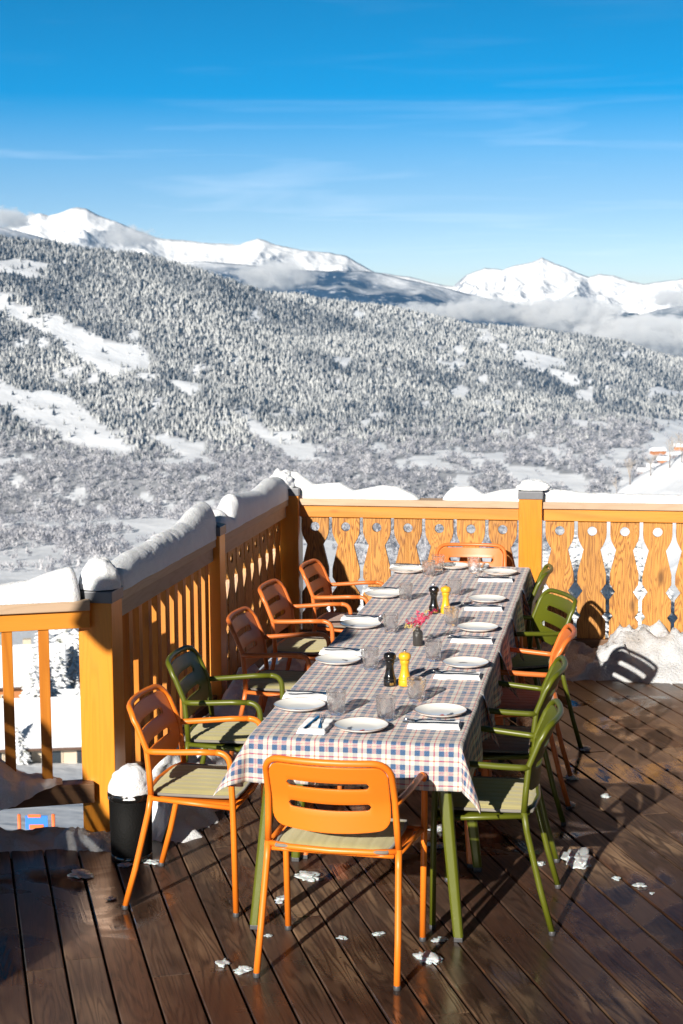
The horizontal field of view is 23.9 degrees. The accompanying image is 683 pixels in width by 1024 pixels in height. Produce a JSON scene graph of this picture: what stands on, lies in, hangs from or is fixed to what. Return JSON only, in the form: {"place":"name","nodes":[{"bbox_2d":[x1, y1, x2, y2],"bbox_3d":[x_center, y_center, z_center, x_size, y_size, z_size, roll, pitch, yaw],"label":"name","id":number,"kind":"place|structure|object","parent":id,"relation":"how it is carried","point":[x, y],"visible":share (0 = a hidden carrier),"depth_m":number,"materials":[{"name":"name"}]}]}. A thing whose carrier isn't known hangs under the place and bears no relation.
{"place":"outdoors","nodes":[
{"label":"outdoors","id":0,"kind":"place"},
{"bbox_2d":[10,856,208,1023],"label":"deck underlay","id":1,"kind":"object","parent":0,"point":[29,1011],"depth_m":6.09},
{"bbox_2d":[4,207,373,271],"bbox_3d":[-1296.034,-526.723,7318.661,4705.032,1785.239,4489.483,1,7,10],"label":"snow peak range","id":2,"kind":"structure","parent":0,"point":[76,226],"depth_m":7874.73,"materials":[{"name":"snow"}]},
{"bbox_2d":[0,658,682,1023],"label":"deck","id":3,"kind":"structure","parent":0,"point":[610,951],"depth_m":6.27,"materials":[{"name":"wood"}]},
{"bbox_2d":[0,827,65,858],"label":"snow heap","id":4,"kind":"object","parent":3,"relation":"on","point":[41,838],"visible":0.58,"depth_m":7.16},
{"bbox_2d":[0,599,94,808],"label":"wooden railing","id":5,"kind":"object","parent":3,"relation":"on","point":[43,619],"visible":0.79,"depth_m":7.16,"materials":[{"name":"brown wood"}]},
{"bbox_2d":[0,758,62,810],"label":"snow lump","id":6,"kind":"object","parent":5,"relation":"attached to","point":[17,787],"visible":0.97,"depth_m":7.13,"materials":[{"name":"snow"}]},
{"bbox_2d":[0,566,79,604],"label":"snow band","id":7,"kind":"object","parent":5,"relation":"on","point":[58,585],"visible":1,"depth_m":7.11,"materials":[{"name":"snow"}]},
{"bbox_2d":[53,826,110,855],"bbox_3d":[-1.130,1.453,7.198,0.356,0.101,0.236,1,7,10],"label":"snow heap","id":8,"kind":"object","parent":3,"relation":"on","point":[77,838],"visible":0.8,"depth_m":7.14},
{"bbox_2d":[107,791,152,863],"bbox_3d":[-0.912,1.353,6.984,0.198,0.306,0.198,1,7,10],"label":"waste basket","id":9,"kind":"object","parent":3,"relation":"on","point":[126,819],"visible":0.7,"depth_m":6.91,"materials":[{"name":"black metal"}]},
{"bbox_2d":[108,763,146,800],"bbox_3d":[-0.913,1.152,6.958,0.197,0.135,0.196,1,7,10],"label":"snow mound","id":10,"kind":"object","parent":9,"relation":"on","point":[129,780],"visible":0.89,"depth_m":6.90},
{"bbox_2d":[106,734,236,844],"bbox_3d":[-0.795,1.246,7.816,0.570,0.336,1.301,1,7,10],"label":"snow heap","id":11,"kind":"object","parent":3,"relation":"on","point":[190,821],"visible":0.2,"depth_m":7.37,"materials":[{"name":"snow"}]},
{"bbox_2d":[78,500,288,831],"bbox_3d":[-0.761,0.736,9.174,0.176,1.370,3.914,1,7,10],"label":"wooden railing","id":12,"kind":"object","parent":3,"relation":"on","point":[132,638],"visible":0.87,"depth_m":8.12,"materials":[{"name":"brown wood"}]},
{"bbox_2d":[78,557,120,590],"bbox_3d":[-1.088,0.270,7.258,0.203,0.138,0.199,1,7,10],"label":"snow mound","id":13,"kind":"object","parent":12,"relation":"on","point":[98,573],"visible":0.99,"depth_m":7.19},
{"bbox_2d":[111,502,215,589],"bbox_3d":[-0.926,0.150,8.264,0.164,0.213,1.810,1,7,10],"label":"snow band","id":14,"kind":"object","parent":12,"relation":"on","point":[192,529],"visible":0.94,"depth_m":8.22,"materials":[{"name":"snow"}]},
{"bbox_2d":[212,477,287,533],"bbox_3d":[-0.597,-0.068,10.108,0.162,0.187,1.880,1,7,10],"label":"snow band","id":15,"kind":"object","parent":12,"relation":"on","point":[233,511],"visible":0.88,"depth_m":9.95,"materials":[{"name":"snow"}]},
{"bbox_2d":[122,684,263,917],"bbox_3d":[-0.596,1.146,6.565,0.501,0.816,0.566,1,7,10],"label":"armchair","id":16,"kind":"object","parent":3,"relation":"on","point":[172,722],"visible":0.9,"depth_m":6.40,"materials":[{"name":"metal"}]},
{"bbox_2d":[146,763,251,798],"bbox_3d":[-0.557,1.088,6.550,0.391,0.023,0.435,1,7,10],"label":"seat cushion","id":17,"kind":"object","parent":16,"relation":"on","point":[192,780],"visible":0.7,"depth_m":6.48,"materials":[{"name":"beige fabric"}]},
{"bbox_2d":[162,645,284,844],"bbox_3d":[-0.532,1.047,7.359,0.501,0.816,0.566,1,7,8],"label":"armchair","id":18,"kind":"object","parent":3,"relation":"on","point":[202,695],"visible":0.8,"depth_m":7.37,"materials":[{"name":"metal"}]},
{"bbox_2d":[184,716,264,743],"bbox_3d":[-0.492,0.989,7.346,0.391,0.023,0.435,1,7,8],"label":"seat cushion","id":19,"kind":"object","parent":18,"relation":"on","point":[231,732],"visible":0.48,"depth_m":7.25,"materials":[{"name":"beige fabric"}]},
{"bbox_2d":[206,664,279,753],"bbox_3d":[-0.544,1.071,9.180,0.457,0.344,1.560,1,7,10],"label":"snow heap","id":20,"kind":"object","parent":3,"relation":"on","point":[234,691],"visible":0.19,"depth_m":9.06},
{"bbox_2d":[226,606,330,758],"bbox_3d":[-0.328,0.925,8.331,0.501,0.816,0.566,1,7,10],"label":"armchair","id":21,"kind":"object","parent":3,"relation":"on","point":[258,650],"visible":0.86,"depth_m":8.37,"materials":[{"name":"metal"}]},
{"bbox_2d":[241,670,305,691],"bbox_3d":[-0.288,0.867,8.317,0.391,0.023,0.435,1,7,10],"label":"seat cushion","id":22,"kind":"object","parent":21,"relation":"on","point":[290,678],"visible":0.57,"depth_m":8.25,"materials":[{"name":"beige fabric"}]},
{"bbox_2d":[258,579,352,712],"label":"armchair","id":23,"kind":"object","parent":3,"relation":"on","point":[286,618],"visible":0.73,"depth_m":9.26,"materials":[{"name":"metal"}]},
{"bbox_2d":[271,637,329,654],"bbox_3d":[-0.172,0.758,9.193,0.391,0.023,0.435,1,7,11],"label":"seat cushion","id":24,"kind":"object","parent":23,"relation":"on","point":[310,645],"visible":0.63,"depth_m":9.13,"materials":[{"name":"beige fabric"}]},
{"bbox_2d":[294,870,323,881],"bbox_3d":[-0.135,1.519,6.736,0.134,0.028,0.102,1,7,10],"label":"ice chunk","id":25,"kind":"object","parent":3,"relation":"on","point":[311,876],"visible":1,"depth_m":6.72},
{"bbox_2d":[253,755,427,990],"bbox_3d":[-0.005,1.231,5.850,0.566,0.816,0.501,1,7,13],"label":"armchair","id":26,"kind":"object","parent":3,"relation":"on","point":[280,790],"visible":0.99,"depth_m":5.67,"materials":[{"name":"metal"}]},
{"bbox_2d":[275,818,407,854],"bbox_3d":[0.004,1.167,5.882,0.435,0.023,0.391,1,7,13],"label":"seat cushion","id":27,"kind":"object","parent":26,"relation":"on","point":[383,839],"visible":0.48,"depth_m":5.78,"materials":[{"name":"beige fabric"}]},
{"bbox_2d":[299,559,383,670],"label":"armchair","id":28,"kind":"object","parent":3,"relation":"on","point":[322,580],"visible":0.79,"depth_m":10.02,"materials":[{"name":"metal"}]},
{"bbox_2d":[312,612,356,627],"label":"seat cushion","id":29,"kind":"object","parent":28,"relation":"on","point":[334,618],"visible":0.31,"depth_m":9.93,"materials":[{"name":"brown fabric"}]},
{"bbox_2d":[250,784,481,942],"bbox_3d":[0.120,1.185,6.464,0.822,0.755,0.818,1,7,10],"label":"dining table","id":30,"kind":"object","parent":3,"relation":"on","point":[448,824],"visible":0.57,"depth_m":6.05,"materials":[{"name":"metal"}]},
{"bbox_2d":[213,685,491,813],"bbox_3d":[0.094,0.922,6.406,1.001,0.243,0.974,1,7,10],"label":"tablecloth","id":31,"kind":"object","parent":30,"relation":"on","point":[441,759],"visible":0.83,"depth_m":6.06,"materials":[{"name":"fabric"}]},
{"bbox_2d":[273,697,325,711],"bbox_3d":[-0.168,0.782,6.490,0.211,0.023,0.211,1,7,10],"label":"plate","id":32,"kind":"object","parent":31,"relation":"on","point":[299,704],"visible":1,"depth_m":6.52,"materials":[{"name":"white"}]},
{"bbox_2d":[282,691,329,700],"bbox_3d":[-0.139,0.760,6.680,0.204,0.019,0.102,1,7,7],"label":"napkin","id":33,"kind":"object","parent":31,"relation":"on","point":[320,696],"visible":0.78,"depth_m":6.65,"materials":[{"name":"white fabric"}]},
{"bbox_2d":[296,717,334,734],"bbox_3d":[-0.099,0.821,6.189,0.117,0.019,0.184,1,7,12],"label":"napkin","id":34,"kind":"object","parent":31,"relation":"on","point":[326,725],"visible":0.97,"depth_m":6.15,"materials":[{"name":"white fabric"}]},
{"bbox_2d":[326,688,345,715],"bbox_3d":[-0.021,0.756,6.400,0.080,0.096,0.080,1,7,10],"label":"tumbler","id":35,"kind":"object","parent":31,"relation":"on","point":[332,704],"visible":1,"depth_m":6.38,"materials":[{"name":"clear glass"}]},
{"bbox_2d":[334,717,388,732],"bbox_3d":[0.075,0.821,6.164,0.211,0.023,0.211,1,7,10],"label":"plate","id":36,"kind":"object","parent":31,"relation":"on","point":[360,724],"visible":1,"depth_m":6.20,"materials":[{"name":"white"}]},
{"bbox_2d":[376,694,395,721],"bbox_3d":[0.173,0.767,6.300,0.080,0.096,0.080,-7,9,-41],"label":"tumbler","id":37,"kind":"object","parent":31,"relation":"on","point":[381,706],"visible":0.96,"depth_m":6.28,"materials":[{"name":"clear glass"}]},
{"bbox_2d":[407,676,425,701],"bbox_3d":[0.307,0.728,6.607,0.080,0.096,0.080,-1,7,-3],"label":"tumbler","id":38,"kind":"object","parent":31,"relation":"on","point":[413,696],"visible":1,"depth_m":6.58,"materials":[{"name":"clear glass"}]},
{"bbox_2d":[407,719,460,729],"bbox_3d":[0.357,0.817,6.200,0.204,0.019,0.102,1,7,8],"label":"napkin","id":39,"kind":"object","parent":31,"relation":"on","point":[439,726],"visible":0.94,"depth_m":6.16,"materials":[{"name":"white fabric"}]},
{"bbox_2d":[414,703,466,717],"bbox_3d":[0.392,0.792,6.385,0.211,0.023,0.211,5,9,37],"label":"plate","id":40,"kind":"object","parent":31,"relation":"on","point":[440,710],"visible":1,"depth_m":6.42,"materials":[{"name":"white"}]},
{"bbox_2d":[300,706,489,867],"bbox_3d":[0.266,1.083,7.285,0.785,0.755,0.858,1,7,10],"label":"dining table","id":41,"kind":"object","parent":3,"relation":"on","point":[484,772],"visible":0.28,"depth_m":6.96,"materials":[{"name":"metal"}]},
{"bbox_2d":[290,645,502,747],"bbox_3d":[0.267,0.811,7.264,0.971,0.238,0.930,1,7,10],"label":"tablecloth","id":42,"kind":"object","parent":41,"relation":"on","point":[356,675],"visible":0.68,"depth_m":7.15,"materials":[{"name":"fabric"}]},
{"bbox_2d":[315,653,360,665],"bbox_3d":[-0.016,0.675,7.327,0.211,0.023,0.211,-4,8,-26],"label":"plate","id":43,"kind":"object","parent":42,"relation":"on","point":[337,659],"visible":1,"depth_m":7.36,"materials":[{"name":"white"}]},
{"bbox_2d":[362,647,378,670],"bbox_3d":[0.130,0.655,7.189,0.080,0.096,0.080,5,9,35],"label":"tumbler","id":44,"kind":"object","parent":42,"relation":"on","point":[370,657],"visible":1,"depth_m":7.17,"materials":[{"name":"clear glass"}]},
{"bbox_2d":[383,649,395,686],"bbox_3d":[0.206,0.662,6.875,0.055,0.158,0.055,1,7,10],"label":"spice mill","id":45,"kind":"object","parent":42,"relation":"on","point":[389,678],"visible":1,"depth_m":6.86,"materials":[{"name":"black paint"}]},
{"bbox_2d":[398,649,410,686],"bbox_3d":[0.270,0.662,6.872,0.055,0.158,0.055,-1,7,-7],"label":"spice mill","id":46,"kind":"object","parent":42,"relation":"on","point":[404,657],"visible":0.89,"depth_m":6.86,"materials":[{"name":"yellow paint"}]},
{"bbox_2d":[425,638,441,661],"bbox_3d":[0.419,0.632,7.361,0.080,0.096,0.080,-2,7,-16],"label":"tumbler","id":47,"kind":"object","parent":42,"relation":"on","point":[432,651],"visible":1,"depth_m":7.34,"materials":[{"name":"clear glass"}]},
{"bbox_2d":[433,671,481,680],"bbox_3d":[0.507,0.712,7.025,0.204,0.019,0.102,1,7,10],"label":"napkin","id":48,"kind":"object","parent":42,"relation":"on","point":[459,676],"visible":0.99,"depth_m":6.99,"materials":[{"name":"white fabric"}]},
{"bbox_2d":[442,656,488,668],"bbox_3d":[0.558,0.682,7.249,0.211,0.023,0.211,0,7,1],"label":"plate","id":49,"kind":"object","parent":42,"relation":"on","point":[466,662],"visible":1,"depth_m":7.28,"materials":[{"name":"white"}]},
{"bbox_2d":[343,665,504,788],"bbox_3d":[0.415,0.978,8.120,0.785,0.755,0.848,1,7,10],"label":"dining table","id":50,"kind":"object","parent":3,"relation":"on","point":[499,721],"visible":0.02,"depth_m":8.44,"materials":[{"name":"metal"}]},
{"bbox_2d":[328,611,519,700],"bbox_3d":[0.416,0.705,8.099,1.017,0.237,0.920,1,7,10],"label":"tablecloth","id":51,"kind":"object","parent":50,"relation":"on","point":[435,627],"visible":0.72,"depth_m":7.99,"materials":[{"name":"fabric"}]},
{"bbox_2d":[340,619,380,628],"bbox_3d":[0.097,0.571,8.148,0.211,0.023,0.211,3,8,28],"label":"plate","id":52,"kind":"object","parent":51,"relation":"on","point":[360,623],"visible":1,"depth_m":8.19,"materials":[{"name":"white"}]},
{"bbox_2d":[383,612,398,633],"bbox_3d":[0.245,0.552,8.003,0.080,0.096,0.080,3,8,22],"label":"tumbler","id":53,"kind":"object","parent":51,"relation":"on","point":[390,621],"visible":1,"depth_m":7.98,"materials":[{"name":"clear glass"}]},
{"bbox_2d":[413,626,422,645],"bbox_3d":[0.364,0.592,7.688,0.048,0.092,0.048,1,7,10],"label":"vase","id":54,"kind":"object","parent":51,"relation":"on","point":[417,636],"visible":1,"depth_m":7.67,"materials":[{"name":"grey ceramic"}]},
{"bbox_2d":[405,608,437,630],"bbox_3d":[0.378,0.521,7.678,0.161,0.136,0.049,1,7,10],"label":"flower sprig","id":55,"kind":"object","parent":54,"relation":"in","point":[423,616],"visible":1,"depth_m":7.67,"materials":[{"name":"plant"}]},
{"bbox_2d":[444,606,458,626],"bbox_3d":[0.557,0.529,8.172,0.080,0.096,0.080,-4,8,-29],"label":"tumbler","id":56,"kind":"object","parent":51,"relation":"on","point":[448,615],"visible":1,"depth_m":8.15,"materials":[{"name":"clear glass"}]},
{"bbox_2d":[450,636,493,643],"bbox_3d":[0.631,0.616,7.779,0.204,0.019,0.102,1,7,10],"label":"napkin","id":57,"kind":"object","parent":51,"relation":"on","point":[473,640],"visible":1,"depth_m":7.74,"materials":[{"name":"white fabric"}]},
{"bbox_2d":[456,622,498,631],"bbox_3d":[0.679,0.580,8.052,0.211,0.023,0.211,-5,9,-35],"label":"plate","id":58,"kind":"object","parent":51,"relation":"on","point":[477,626],"visible":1,"depth_m":8.09,"materials":[{"name":"white"}]},
{"bbox_2d":[412,950,442,964],"bbox_3d":[0.321,1.624,5.887,0.092,0.024,0.135,-3,7,-18],"label":"ice chunk","id":59,"kind":"object","parent":3,"relation":"on","point":[428,957],"visible":1,"depth_m":5.87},
{"bbox_2d":[435,543,506,566],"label":"armchair","id":60,"kind":"object","parent":3,"relation":"on","point":[499,556],"visible":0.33,"depth_m":10.74,"materials":[{"name":"metal"}]},
{"bbox_2d":[279,486,682,647],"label":"wooden railing","id":61,"kind":"object","parent":3,"relation":"on","point":[531,511],"visible":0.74,"depth_m":10.81,"materials":[{"name":"brown wood"}]},
{"bbox_2d":[269,468,294,488],"bbox_3d":[-0.412,-0.235,11.061,0.213,0.136,0.230,1,7,10],"label":"snow mound","id":62,"kind":"object","parent":61,"relation":"on","point":[286,476],"visible":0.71,"depth_m":11.00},
{"bbox_2d":[290,471,419,499],"bbox_3d":[0.066,-0.184,11.034,0.950,0.181,0.129,1,7,10],"label":"snow band","id":63,"kind":"object","parent":61,"relation":"on","point":[336,490],"visible":0.95,"depth_m":11.00,"materials":[{"name":"snow"}]},
{"bbox_2d":[443,486,518,500],"bbox_3d":[0.968,-0.126,10.880,0.560,0.094,0.127,1,7,10],"label":"snow band","id":64,"kind":"object","parent":61,"relation":"on","point":[463,493],"visible":0.94,"depth_m":10.84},
{"bbox_2d":[516,479,552,490],"bbox_3d":[1.292,-0.185,10.783,0.248,0.066,0.192,1,7,10],"label":"snow mound","id":65,"kind":"object","parent":61,"relation":"on","point":[534,485],"visible":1,"depth_m":10.73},
{"bbox_2d":[543,489,682,503],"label":"snow band","id":66,"kind":"object","parent":61,"relation":"on","point":[555,495],"visible":0.95,"depth_m":10.69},
{"bbox_2d":[429,698,563,936],"bbox_3d":[0.620,1.166,6.350,0.501,0.816,0.566,1,7,10],"label":"armchair","id":67,"kind":"object","parent":3,"relation":"on","point":[550,719],"visible":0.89,"depth_m":6.12,"materials":[{"name":"metal"}]},
{"bbox_2d":[438,776,539,812],"bbox_3d":[0.580,1.106,6.350,0.391,0.023,0.435,1,7,10],"label":"seat cushion","id":68,"kind":"object","parent":67,"relation":"on","point":[499,794],"visible":0.68,"depth_m":6.27,"materials":[{"name":"beige fabric"}]},
{"bbox_2d":[500,655,515,724],"bbox_3d":[0.564,0.874,8.956,0.785,0.755,0.858,1,7,10],"label":"dining table","id":69,"kind":"object","parent":3,"relation":"on","point":[513,680],"visible":0.07,"depth_m":9.27,"materials":[{"name":"metal"}]},
{"bbox_2d":[357,584,524,660],"bbox_3d":[0.565,0.599,8.934,0.956,0.238,0.930,1,7,10],"label":"tablecloth","id":70,"kind":"object","parent":69,"relation":"on","point":[512,603],"visible":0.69,"depth_m":8.85,"materials":[{"name":"fabric"}]},
{"bbox_2d":[365,590,398,597],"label":"plate","id":71,"kind":"object","parent":70,"relation":"on","point":[383,593],"visible":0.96,"depth_m":9.04,"materials":[{"name":"white"}]},
{"bbox_2d":[398,582,412,600],"bbox_3d":[0.353,0.442,8.877,0.080,0.096,0.080,1,7,9],"label":"tumbler","id":72,"kind":"object","parent":70,"relation":"on","point":[408,591],"visible":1,"depth_m":8.86,"materials":[{"name":"clear glass"}]},
{"bbox_2d":[429,584,438,613],"bbox_3d":[0.487,0.456,8.500,0.055,0.158,0.055,-4,8,-24],"label":"spice mill","id":73,"kind":"object","parent":70,"relation":"on","point":[433,590],"visible":0.96,"depth_m":8.48,"materials":[{"name":"black paint"}]},
{"bbox_2d":[468,594,505,602],"bbox_3d":[0.797,0.480,8.838,0.211,0.023,0.211,2,7,19],"label":"plate","id":74,"kind":"object","parent":70,"relation":"on","point":[486,598],"visible":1,"depth_m":8.87,"materials":[{"name":"white"}]},
{"bbox_2d":[513,623,524,717],"bbox_3d":[0.707,0.773,9.757,0.785,0.755,0.778,1,7,10],"label":"dining table","id":75,"kind":"object","parent":3,"relation":"on","point":[521,679],"visible":0.06,"depth_m":10.03,"materials":[{"name":"wood"}]},
{"bbox_2d":[381,567,534,621],"bbox_3d":[0.701,0.498,9.767,1.016,0.248,0.909,1,7,10],"label":"tablecloth","id":76,"kind":"object","parent":75,"relation":"on","point":[523,579],"visible":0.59,"depth_m":9.61,"materials":[{"name":"fabric"}]},
{"bbox_2d":[390,566,422,573],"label":"plate","id":77,"kind":"object","parent":76,"relation":"on","point":[406,569],"visible":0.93,"depth_m":9.87,"materials":[{"name":"white"}]},
{"bbox_2d":[483,568,517,575],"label":"plate","id":78,"kind":"object","parent":76,"relation":"on","point":[499,571],"visible":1,"depth_m":9.77,"materials":[{"name":"white"}]},
{"bbox_2d":[473,623,576,809],"bbox_3d":[0.895,0.973,7.894,0.501,0.816,0.566,1,7,9],"label":"armchair","id":79,"kind":"object","parent":3,"relation":"on","point":[565,637],"visible":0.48,"depth_m":7.71,"materials":[{"name":"metal"}]},
{"bbox_2d":[496,687,553,710],"bbox_3d":[0.855,0.913,7.893,0.391,0.023,0.435,1,7,9],"label":"seat cushion","id":80,"kind":"object","parent":79,"relation":"on","point":[528,699],"visible":0.41,"depth_m":7.83,"materials":[{"name":"brown fabric"}]},
{"bbox_2d":[483,655,567,862],"bbox_3d":[0.750,1.064,7.163,0.501,0.816,0.566,1,7,11],"label":"armchair","id":81,"kind":"object","parent":3,"relation":"on","point":[557,670],"visible":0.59,"depth_m":6.92,"materials":[{"name":"metal"}]},
{"bbox_2d":[482,725,531,753],"bbox_3d":[0.710,1.004,7.163,0.391,0.023,0.435,1,7,11],"label":"seat cushion","id":82,"kind":"object","parent":81,"relation":"on","point":[513,744],"visible":0.36,"depth_m":7.04,"materials":[{"name":"brown fabric"}]},
{"bbox_2d":[526,563,552,685],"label":"armchair","id":83,"kind":"object","parent":3,"relation":"on","point":[542,578],"visible":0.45,"depth_m":9.56,"materials":[{"name":"metal"}]},
{"bbox_2d":[501,588,582,750],"bbox_3d":[1.008,0.857,8.822,0.501,0.816,0.566,-2,7,-14],"label":"armchair","id":84,"kind":"object","parent":3,"relation":"on","point":[541,613],"visible":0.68,"depth_m":8.84,"materials":[{"name":"metal"}]},
{"bbox_2d":[512,649,549,668],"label":"seat cushion","id":85,"kind":"object","parent":84,"relation":"on","point":[532,661],"visible":0.32,"depth_m":8.68,"materials":[{"name":"green fabric"}]},
{"bbox_2d":[517,638,590,678],"bbox_3d":[1.348,0.958,10.624,1.094,0.193,0.546,1,7,10],"label":"snow heap","id":86,"kind":"object","parent":3,"relation":"on","point":[575,659],"visible":0.25,"depth_m":10.61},
{"bbox_2d":[559,847,591,868],"bbox_3d":[1.010,1.484,6.933,0.138,0.035,0.228,0,7,1],"label":"ice chunk","id":87,"kind":"object","parent":3,"relation":"on","point":[579,858],"visible":1,"depth_m":6.91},
{"bbox_2d":[560,620,682,683],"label":"snow heap","id":88,"kind":"object","parent":3,"relation":"on","point":[647,654],"visible":0.72,"depth_m":10.41,"materials":[{"name":"snow"}]},
{"bbox_2d":[0,239,682,829],"bbox_3d":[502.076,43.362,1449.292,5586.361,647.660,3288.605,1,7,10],"label":"hillside","id":89,"kind":"structure","parent":0,"point":[82,343],"depth_m":1151.97,"materials":[{"name":"snow"}]},
{"bbox_2d":[15,718,32,764],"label":"spruce tree","id":90,"kind":"object","parent":89,"relation":"on","point":[23,756],"visible":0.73,"depth_m":118.21,"materials":[{"name":"white plant"}]},
{"bbox_2d":[0,630,54,644],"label":"chalet","id":91,"kind":"object","parent":89,"relation":"on","point":[18,637],"depth_m":221.38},
{"bbox_2d":[19,656,39,697],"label":"spruce tree","id":92,"kind":"object","parent":89,"relation":"on","point":[32,690],"visible":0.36,"depth_m":139.86,"materials":[{"name":"white plant"}]},
{"bbox_2d":[0,638,65,698],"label":"chalet","id":93,"kind":"object","parent":89,"relation":"on","point":[22,654],"visible":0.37,"depth_m":175.21,"materials":[{"name":"white"}]},
{"bbox_2d":[17,814,54,828],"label":"piste barrier","id":94,"kind":"object","parent":89,"relation":"on","point":[33,821],"visible":0.55,"depth_m":57.57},
{"bbox_2d":[20,630,51,688],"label":"spruce tree","id":95,"kind":"object","parent":89,"relation":"on","point":[35,653],"visible":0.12,"depth_m":164.65,"materials":[{"name":"white plant"}]},
{"bbox_2d":[0,696,81,762],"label":"chalet","id":96,"kind":"object","parent":89,"relation":"on","point":[66,728],"visible":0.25,"depth_m":120.08,"materials":[{"name":"white"}]},
{"bbox_2d":[50,635,72,688],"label":"spruce tree","id":97,"kind":"object","parent":89,"relation":"on","point":[60,674],"visible":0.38,"depth_m":165.09,"materials":[{"name":"white plant"}]},
{"bbox_2d":[49,628,78,657],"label":"spruce tree","id":98,"kind":"object","parent":89,"relation":"on","point":[64,635],"visible":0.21,"depth_m":209.21,"materials":[{"name":"white plant"}]},
{"bbox_2d":[66,630,79,688],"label":"spruce tree","id":99,"kind":"object","parent":89,"relation":"on","point":[72,668],"visible":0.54,"depth_m":180.23,"materials":[{"name":"white plant"}]},
{"bbox_2d":[0,528,577,608],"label":"valley trees","id":100,"kind":"object","parent":89,"relation":"on","point":[65,557],"visible":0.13,"depth_m":629.27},
{"bbox_2d":[0,234,682,470],"bbox_3d":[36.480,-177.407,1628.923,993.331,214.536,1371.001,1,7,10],"label":"conifer forest","id":101,"kind":"object","parent":89,"relation":"on","point":[391,340],"visible":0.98,"depth_m":1525.12,"materials":[{"name":"plant"}]},
{"bbox_2d":[0,399,682,562],"bbox_3d":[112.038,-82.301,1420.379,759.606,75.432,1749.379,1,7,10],"label":"bare woodland","id":102,"kind":"object","parent":89,"relation":"on","point":[12,533],"visible":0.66,"depth_m":974.45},
{"bbox_2d":[568,530,582,626],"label":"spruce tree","id":103,"kind":"object","parent":89,"relation":"on","point":[575,589],"visible":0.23,"depth_m":261.23,"materials":[{"name":"white plant"}]},
{"bbox_2d":[601,540,614,634],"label":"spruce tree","id":104,"kind":"object","parent":89,"relation":"on","point":[608,591],"visible":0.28,"depth_m":278.44,"materials":[{"name":"white plant"}]},
{"bbox_2d":[608,539,646,625],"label":"snow","id":105,"kind":"structure","parent":89,"relation":"on","point":[639,591],"depth_m":267.48,"materials":[{"name":"snow"}]},
{"bbox_2d":[0,227,682,352],"bbox_3d":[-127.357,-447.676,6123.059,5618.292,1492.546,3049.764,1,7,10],"label":"wooded range","id":106,"kind":"structure","parent":0,"point":[371,287],"depth_m":6622.67,"materials":[{"name":"snow"}]},
{"bbox_2d":[0,0,682,285],"label":"sky","id":107,"kind":"structure","parent":0,"point":[442,142],"materials":[{"name":"blue"}]},
{"bbox_2d":[382,258,682,323],"bbox_3d":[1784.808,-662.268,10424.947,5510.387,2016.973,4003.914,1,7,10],"label":"distant peak","id":108,"kind":"structure","parent":0,"point":[543,285],"depth_m":10826.84,"materials":[{"name":"snow"}]},
{"bbox_2d":[570,454,682,617],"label":"snow slope","id":109,"kind":"structure","parent":0,"point":[663,478],"depth_m":517.63,"materials":[{"name":"snow"}]},
{"bbox_2d":[578,306,682,356],"bbox_3d":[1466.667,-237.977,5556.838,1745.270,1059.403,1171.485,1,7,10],"label":"hill","id":110,"kind":"structure","parent":0,"point":[662,328],"depth_m":5719.27,"materials":[{"name":"snow"}]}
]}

